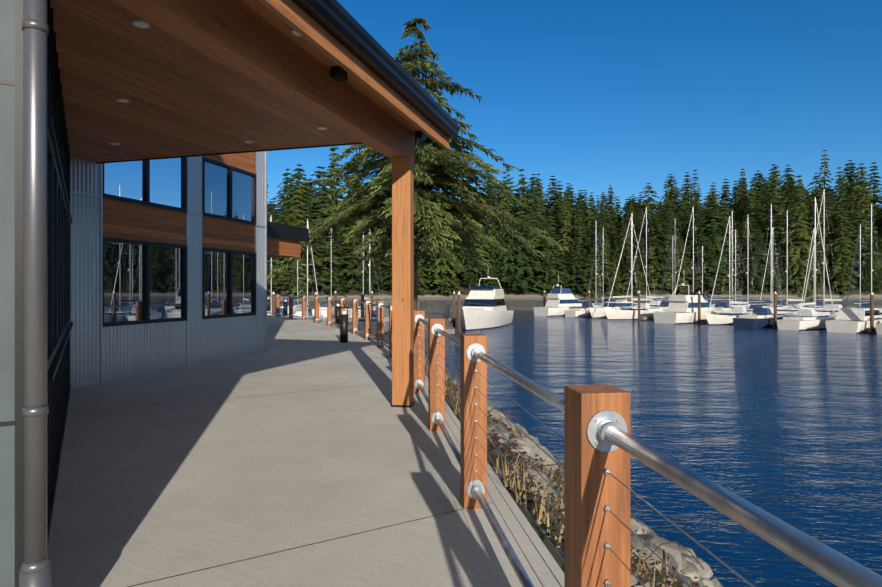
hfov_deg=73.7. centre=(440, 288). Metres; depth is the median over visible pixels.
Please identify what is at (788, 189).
fir forest
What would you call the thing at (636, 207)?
fir forest
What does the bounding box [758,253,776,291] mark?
fir forest
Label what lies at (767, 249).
fir forest
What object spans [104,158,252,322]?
window glass panes
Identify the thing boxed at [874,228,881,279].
fir forest
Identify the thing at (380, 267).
fir forest
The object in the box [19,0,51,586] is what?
downspout
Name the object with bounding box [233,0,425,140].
roof overhang
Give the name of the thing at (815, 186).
fir forest
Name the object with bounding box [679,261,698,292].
fir forest
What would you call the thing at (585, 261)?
fir forest
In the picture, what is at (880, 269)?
fir forest
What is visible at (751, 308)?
sailboat row
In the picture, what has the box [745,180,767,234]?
fir forest
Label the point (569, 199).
fir forest
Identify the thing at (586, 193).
fir forest
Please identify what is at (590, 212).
fir forest
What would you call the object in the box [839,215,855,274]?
fir forest
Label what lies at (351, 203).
fir forest
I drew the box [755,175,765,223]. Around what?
fir forest
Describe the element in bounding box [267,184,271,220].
fir forest
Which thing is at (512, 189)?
fir forest
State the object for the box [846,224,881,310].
sailboat row
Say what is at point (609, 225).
fir forest
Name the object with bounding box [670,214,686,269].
fir forest
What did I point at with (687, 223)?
fir forest
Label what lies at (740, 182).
fir forest
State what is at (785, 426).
sea water
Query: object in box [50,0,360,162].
roof soffit
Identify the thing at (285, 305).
bollard light
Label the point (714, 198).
fir forest
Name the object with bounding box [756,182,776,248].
fir forest
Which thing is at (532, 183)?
fir forest
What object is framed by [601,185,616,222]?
fir forest
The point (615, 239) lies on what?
fir forest
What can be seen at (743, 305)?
sailboat row
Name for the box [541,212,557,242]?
fir forest
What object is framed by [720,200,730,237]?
fir forest
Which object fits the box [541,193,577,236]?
fir forest
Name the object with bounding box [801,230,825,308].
sailboat row
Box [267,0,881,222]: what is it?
sky
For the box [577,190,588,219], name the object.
fir forest
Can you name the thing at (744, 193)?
fir forest
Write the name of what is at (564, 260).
fir forest
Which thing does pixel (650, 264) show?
fir forest
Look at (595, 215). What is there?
fir forest
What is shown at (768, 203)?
fir forest
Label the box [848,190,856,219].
fir forest
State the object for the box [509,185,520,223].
fir forest
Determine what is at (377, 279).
fir forest
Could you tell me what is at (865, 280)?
fir forest
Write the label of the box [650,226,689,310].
sailboat row
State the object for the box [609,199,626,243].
fir forest
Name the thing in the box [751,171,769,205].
fir forest
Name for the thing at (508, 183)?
fir forest
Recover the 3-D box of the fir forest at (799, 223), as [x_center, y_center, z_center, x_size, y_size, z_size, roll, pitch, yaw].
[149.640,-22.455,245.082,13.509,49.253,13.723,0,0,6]
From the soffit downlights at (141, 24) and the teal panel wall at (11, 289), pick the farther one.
the soffit downlights at (141, 24)
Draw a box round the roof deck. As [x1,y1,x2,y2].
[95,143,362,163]
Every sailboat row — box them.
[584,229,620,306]
[598,217,649,306]
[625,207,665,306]
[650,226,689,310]
[660,236,684,301]
[675,207,713,307]
[690,245,715,305]
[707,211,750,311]
[721,229,761,306]
[727,221,772,312]
[759,228,786,310]
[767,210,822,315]
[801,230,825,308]
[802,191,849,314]
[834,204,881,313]
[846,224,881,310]
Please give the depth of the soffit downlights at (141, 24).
4.11 m
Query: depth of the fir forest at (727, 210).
287.95 m
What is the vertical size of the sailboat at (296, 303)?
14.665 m
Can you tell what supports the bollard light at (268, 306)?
on the walkway pavement
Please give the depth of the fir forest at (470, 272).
241.07 m
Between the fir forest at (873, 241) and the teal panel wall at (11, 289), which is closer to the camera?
the teal panel wall at (11, 289)
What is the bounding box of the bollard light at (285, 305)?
[283,298,287,315]
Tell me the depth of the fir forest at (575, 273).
246.66 m
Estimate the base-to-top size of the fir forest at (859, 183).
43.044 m
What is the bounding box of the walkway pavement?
[47,315,563,586]
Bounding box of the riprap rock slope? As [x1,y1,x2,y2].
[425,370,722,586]
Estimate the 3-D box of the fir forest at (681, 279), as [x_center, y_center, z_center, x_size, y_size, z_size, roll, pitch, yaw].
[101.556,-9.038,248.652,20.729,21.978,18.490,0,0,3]
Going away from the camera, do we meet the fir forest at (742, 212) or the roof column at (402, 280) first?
the roof column at (402, 280)
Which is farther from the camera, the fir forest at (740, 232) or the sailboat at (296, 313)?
the fir forest at (740, 232)
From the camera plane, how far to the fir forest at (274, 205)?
278.58 m
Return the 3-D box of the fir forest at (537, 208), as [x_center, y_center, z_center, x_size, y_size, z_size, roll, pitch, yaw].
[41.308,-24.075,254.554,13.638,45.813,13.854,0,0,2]
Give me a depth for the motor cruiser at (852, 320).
60.80 m
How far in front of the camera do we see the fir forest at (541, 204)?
263.37 m
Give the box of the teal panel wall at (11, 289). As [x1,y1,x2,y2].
[0,0,22,586]
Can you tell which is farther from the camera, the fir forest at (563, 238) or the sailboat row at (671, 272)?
the fir forest at (563, 238)
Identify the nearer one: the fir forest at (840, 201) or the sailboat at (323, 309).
the sailboat at (323, 309)
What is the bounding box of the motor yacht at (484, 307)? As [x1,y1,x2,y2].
[461,276,513,330]
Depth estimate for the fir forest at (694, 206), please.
280.88 m
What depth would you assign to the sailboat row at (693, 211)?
94.41 m
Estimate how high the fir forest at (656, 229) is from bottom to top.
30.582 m
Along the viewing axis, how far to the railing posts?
1.69 m
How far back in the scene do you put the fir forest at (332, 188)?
243.23 m
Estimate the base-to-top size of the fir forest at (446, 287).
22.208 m
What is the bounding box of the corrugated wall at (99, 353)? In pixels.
[70,151,266,387]
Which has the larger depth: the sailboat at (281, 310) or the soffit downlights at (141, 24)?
the sailboat at (281, 310)
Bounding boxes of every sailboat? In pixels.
[267,215,293,316]
[281,259,308,313]
[293,220,322,321]
[312,244,339,316]
[345,235,379,317]
[351,180,388,335]
[565,228,610,316]
[603,214,667,319]
[704,216,751,324]
[733,204,793,327]
[776,197,836,330]
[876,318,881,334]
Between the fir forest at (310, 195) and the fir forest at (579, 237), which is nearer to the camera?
the fir forest at (310, 195)
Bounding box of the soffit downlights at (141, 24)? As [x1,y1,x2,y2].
[109,20,327,144]
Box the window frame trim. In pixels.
[47,125,255,372]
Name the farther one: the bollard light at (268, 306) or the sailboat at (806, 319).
the sailboat at (806, 319)
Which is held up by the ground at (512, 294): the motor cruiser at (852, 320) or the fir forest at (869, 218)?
the fir forest at (869, 218)
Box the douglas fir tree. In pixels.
[267,18,569,309]
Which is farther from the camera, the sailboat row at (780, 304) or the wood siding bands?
the sailboat row at (780, 304)
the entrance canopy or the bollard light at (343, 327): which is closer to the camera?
the bollard light at (343, 327)
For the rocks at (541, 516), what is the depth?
4.14 m
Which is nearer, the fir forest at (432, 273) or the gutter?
the gutter
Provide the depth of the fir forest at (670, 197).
294.88 m
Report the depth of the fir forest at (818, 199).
264.67 m
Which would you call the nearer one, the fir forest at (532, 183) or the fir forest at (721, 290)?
the fir forest at (721, 290)
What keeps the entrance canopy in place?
attached to the corrugated wall at (99, 353)
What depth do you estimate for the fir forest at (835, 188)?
279.64 m
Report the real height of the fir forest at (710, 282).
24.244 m
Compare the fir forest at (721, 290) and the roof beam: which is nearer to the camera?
the roof beam
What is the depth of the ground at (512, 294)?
238.16 m
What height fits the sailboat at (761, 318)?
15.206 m
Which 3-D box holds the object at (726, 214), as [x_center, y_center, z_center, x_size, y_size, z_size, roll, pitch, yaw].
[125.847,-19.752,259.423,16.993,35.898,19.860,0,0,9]
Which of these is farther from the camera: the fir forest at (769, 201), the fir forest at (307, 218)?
the fir forest at (769, 201)
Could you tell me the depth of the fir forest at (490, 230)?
248.80 m
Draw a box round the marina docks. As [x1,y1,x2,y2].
[272,290,876,333]
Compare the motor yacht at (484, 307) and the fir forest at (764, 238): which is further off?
the fir forest at (764, 238)
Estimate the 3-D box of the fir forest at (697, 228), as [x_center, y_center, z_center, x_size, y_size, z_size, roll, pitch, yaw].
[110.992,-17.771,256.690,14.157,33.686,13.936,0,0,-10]
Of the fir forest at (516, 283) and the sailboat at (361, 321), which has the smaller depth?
the sailboat at (361, 321)
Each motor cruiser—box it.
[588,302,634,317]
[825,308,881,333]
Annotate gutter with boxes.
[292,0,458,137]
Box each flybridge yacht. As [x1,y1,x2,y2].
[534,273,594,315]
[653,283,722,323]
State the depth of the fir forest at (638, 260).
249.68 m
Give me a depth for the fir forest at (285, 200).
226.75 m
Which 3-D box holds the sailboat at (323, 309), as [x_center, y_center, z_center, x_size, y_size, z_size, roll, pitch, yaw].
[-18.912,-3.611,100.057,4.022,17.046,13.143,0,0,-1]
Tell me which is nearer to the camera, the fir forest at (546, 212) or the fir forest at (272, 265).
the fir forest at (272, 265)
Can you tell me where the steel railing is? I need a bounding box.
[267,295,881,586]
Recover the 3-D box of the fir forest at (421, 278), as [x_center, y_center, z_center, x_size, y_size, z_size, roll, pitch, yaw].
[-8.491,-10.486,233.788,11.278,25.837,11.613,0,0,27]
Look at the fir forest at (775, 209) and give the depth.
261.32 m
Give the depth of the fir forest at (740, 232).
255.73 m
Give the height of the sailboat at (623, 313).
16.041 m
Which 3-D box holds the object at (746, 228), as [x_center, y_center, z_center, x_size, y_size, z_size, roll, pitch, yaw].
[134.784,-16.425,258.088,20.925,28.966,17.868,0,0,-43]
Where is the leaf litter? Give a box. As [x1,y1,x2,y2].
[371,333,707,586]
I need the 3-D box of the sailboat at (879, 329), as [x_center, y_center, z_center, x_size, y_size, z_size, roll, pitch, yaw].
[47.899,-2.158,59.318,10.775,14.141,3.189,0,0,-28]
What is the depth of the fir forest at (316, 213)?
229.19 m
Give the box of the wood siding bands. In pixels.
[103,152,254,252]
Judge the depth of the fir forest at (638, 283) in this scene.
245.68 m
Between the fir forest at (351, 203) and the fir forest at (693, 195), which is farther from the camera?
the fir forest at (693, 195)
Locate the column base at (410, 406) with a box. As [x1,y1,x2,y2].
[391,402,414,407]
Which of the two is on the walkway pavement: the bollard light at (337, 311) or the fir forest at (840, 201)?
the bollard light at (337, 311)
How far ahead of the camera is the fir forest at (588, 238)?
258.76 m
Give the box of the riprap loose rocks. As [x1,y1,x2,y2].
[372,335,713,586]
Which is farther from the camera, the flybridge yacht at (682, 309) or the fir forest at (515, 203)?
the fir forest at (515, 203)
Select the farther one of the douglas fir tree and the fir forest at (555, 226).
the fir forest at (555, 226)
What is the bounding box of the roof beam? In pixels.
[110,0,448,162]
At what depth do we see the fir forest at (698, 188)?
342.34 m
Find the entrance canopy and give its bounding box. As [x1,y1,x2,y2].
[267,221,308,257]
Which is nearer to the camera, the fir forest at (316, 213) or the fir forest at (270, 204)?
the fir forest at (316, 213)
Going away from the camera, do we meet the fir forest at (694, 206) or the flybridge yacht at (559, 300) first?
the flybridge yacht at (559, 300)
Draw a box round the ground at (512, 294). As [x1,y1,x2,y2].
[267,274,881,586]
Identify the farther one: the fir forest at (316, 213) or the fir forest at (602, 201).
the fir forest at (602, 201)
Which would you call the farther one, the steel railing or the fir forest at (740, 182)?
the fir forest at (740, 182)
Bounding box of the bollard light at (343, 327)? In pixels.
[339,307,348,342]
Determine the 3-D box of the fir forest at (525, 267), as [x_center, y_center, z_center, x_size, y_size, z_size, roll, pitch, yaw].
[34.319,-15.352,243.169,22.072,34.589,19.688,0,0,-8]
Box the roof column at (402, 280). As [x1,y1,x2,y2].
[392,156,413,404]
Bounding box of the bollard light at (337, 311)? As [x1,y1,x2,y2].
[335,301,339,325]
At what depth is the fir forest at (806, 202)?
289.76 m
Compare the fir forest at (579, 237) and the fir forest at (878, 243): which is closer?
the fir forest at (878, 243)
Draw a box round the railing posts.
[276,294,630,586]
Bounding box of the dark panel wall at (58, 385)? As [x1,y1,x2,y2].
[47,0,72,547]
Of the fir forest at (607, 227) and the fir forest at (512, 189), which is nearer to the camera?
the fir forest at (607, 227)
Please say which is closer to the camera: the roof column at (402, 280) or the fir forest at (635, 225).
the roof column at (402, 280)
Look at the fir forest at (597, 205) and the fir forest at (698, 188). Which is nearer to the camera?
the fir forest at (597, 205)
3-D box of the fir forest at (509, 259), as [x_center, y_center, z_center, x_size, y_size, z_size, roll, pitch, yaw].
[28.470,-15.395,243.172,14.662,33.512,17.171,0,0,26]
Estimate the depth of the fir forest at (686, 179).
341.89 m
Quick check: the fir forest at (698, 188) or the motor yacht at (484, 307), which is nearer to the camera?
the motor yacht at (484, 307)
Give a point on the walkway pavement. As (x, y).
(149, 491)
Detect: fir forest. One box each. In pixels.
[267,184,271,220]
[267,201,274,219]
[267,219,286,286]
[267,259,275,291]
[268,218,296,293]
[269,198,277,218]
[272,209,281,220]
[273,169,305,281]
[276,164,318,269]
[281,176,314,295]
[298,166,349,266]
[298,200,326,289]
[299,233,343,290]
[303,178,330,251]
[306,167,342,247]
[309,203,330,278]
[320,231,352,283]
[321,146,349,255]
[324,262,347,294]
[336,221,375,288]
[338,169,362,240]
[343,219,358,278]
[349,172,361,222]
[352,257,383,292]
[354,224,382,276]
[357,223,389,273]
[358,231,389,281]
[364,253,384,290]
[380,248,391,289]
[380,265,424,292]
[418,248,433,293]
[422,238,465,285]
[423,253,437,288]
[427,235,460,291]
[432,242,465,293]
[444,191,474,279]
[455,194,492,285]
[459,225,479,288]
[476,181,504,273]
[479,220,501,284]
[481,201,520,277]
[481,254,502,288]
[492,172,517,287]
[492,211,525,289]
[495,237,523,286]
[496,180,515,216]
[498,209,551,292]
[504,262,529,293]
[505,169,515,226]
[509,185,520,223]
[510,178,515,215]
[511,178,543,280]
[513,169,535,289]
[522,174,543,219]
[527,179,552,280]
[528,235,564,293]
[531,174,546,234]
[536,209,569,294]
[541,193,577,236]
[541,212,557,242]
[542,195,549,226]
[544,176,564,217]
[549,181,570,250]
[551,216,560,249]
[552,246,570,286]
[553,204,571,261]
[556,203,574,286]
[556,215,571,269]
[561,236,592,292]
[562,183,576,222]
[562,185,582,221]
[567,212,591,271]
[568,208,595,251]
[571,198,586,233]
[572,223,586,264]
[575,250,592,284]
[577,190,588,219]
[577,225,596,264]
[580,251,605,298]
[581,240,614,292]
[582,190,588,215]
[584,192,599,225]
[584,196,597,243]
[585,207,600,237]
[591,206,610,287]
[592,204,619,260]
[596,192,607,219]
[596,195,600,225]
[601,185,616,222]
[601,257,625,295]
[602,230,617,286]
[603,205,614,253]
[607,244,626,286]
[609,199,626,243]
[609,228,624,262]
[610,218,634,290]
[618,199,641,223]
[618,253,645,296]
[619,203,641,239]
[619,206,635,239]
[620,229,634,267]
[624,206,639,262]
[633,198,641,238]
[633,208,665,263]
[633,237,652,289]
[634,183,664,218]
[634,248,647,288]
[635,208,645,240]
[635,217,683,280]
[636,216,674,282]
[638,192,643,213]
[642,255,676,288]
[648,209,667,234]
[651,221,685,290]
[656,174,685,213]
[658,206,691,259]
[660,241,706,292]
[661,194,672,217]
[662,193,686,225]
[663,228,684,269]
[664,205,677,233]
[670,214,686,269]
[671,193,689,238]
[678,172,697,211]
[678,210,692,246]
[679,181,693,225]
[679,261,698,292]
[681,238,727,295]
[682,193,700,241]
[684,170,700,230]
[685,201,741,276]
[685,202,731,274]
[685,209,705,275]
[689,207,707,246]
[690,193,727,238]
[694,239,731,292]
[697,185,702,205]
[706,185,721,213]
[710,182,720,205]
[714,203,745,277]
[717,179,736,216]
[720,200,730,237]
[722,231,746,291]
[725,203,741,224]
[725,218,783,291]
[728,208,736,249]
[730,181,738,215]
[730,217,745,281]
[733,169,748,209]
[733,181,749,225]
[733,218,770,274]
[734,189,749,226]
[736,178,752,216]
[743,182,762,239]
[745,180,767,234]
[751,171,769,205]
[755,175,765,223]
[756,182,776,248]
[757,226,770,258]
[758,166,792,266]
[758,237,774,276]
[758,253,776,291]
[761,184,778,236]
[762,170,778,205]
[764,164,782,200]
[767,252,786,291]
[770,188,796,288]
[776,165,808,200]
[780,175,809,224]
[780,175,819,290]
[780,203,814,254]
[781,170,792,225]
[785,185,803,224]
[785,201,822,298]
[798,184,814,209]
[804,190,838,231]
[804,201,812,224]
[806,173,823,203]
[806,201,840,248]
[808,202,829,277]
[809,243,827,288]
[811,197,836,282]
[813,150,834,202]
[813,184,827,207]
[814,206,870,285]
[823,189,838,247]
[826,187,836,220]
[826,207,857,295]
[833,167,851,211]
[833,179,851,226]
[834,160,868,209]
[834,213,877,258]
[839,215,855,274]
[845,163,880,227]
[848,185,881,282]
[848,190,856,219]
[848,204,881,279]
[854,253,876,291]
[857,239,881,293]
[859,222,881,266]
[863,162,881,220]
[864,204,879,241]
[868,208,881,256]
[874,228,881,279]
[875,254,881,287]
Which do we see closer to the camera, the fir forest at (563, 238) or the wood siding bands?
the wood siding bands
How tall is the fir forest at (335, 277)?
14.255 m
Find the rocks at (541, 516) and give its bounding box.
[284,313,703,586]
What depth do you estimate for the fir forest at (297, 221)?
217.26 m
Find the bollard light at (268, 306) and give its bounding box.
[267,296,269,310]
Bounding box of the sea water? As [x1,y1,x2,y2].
[270,299,881,586]
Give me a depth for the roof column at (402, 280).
6.73 m
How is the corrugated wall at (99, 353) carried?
on the walkway pavement
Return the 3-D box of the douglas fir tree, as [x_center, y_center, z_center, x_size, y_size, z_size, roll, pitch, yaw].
[-0.751,-5.937,29.310,13.309,15.200,12.146,0,0,-33]
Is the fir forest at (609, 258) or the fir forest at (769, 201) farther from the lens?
the fir forest at (769, 201)
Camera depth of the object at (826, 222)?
249.96 m
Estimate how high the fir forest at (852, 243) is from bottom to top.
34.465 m

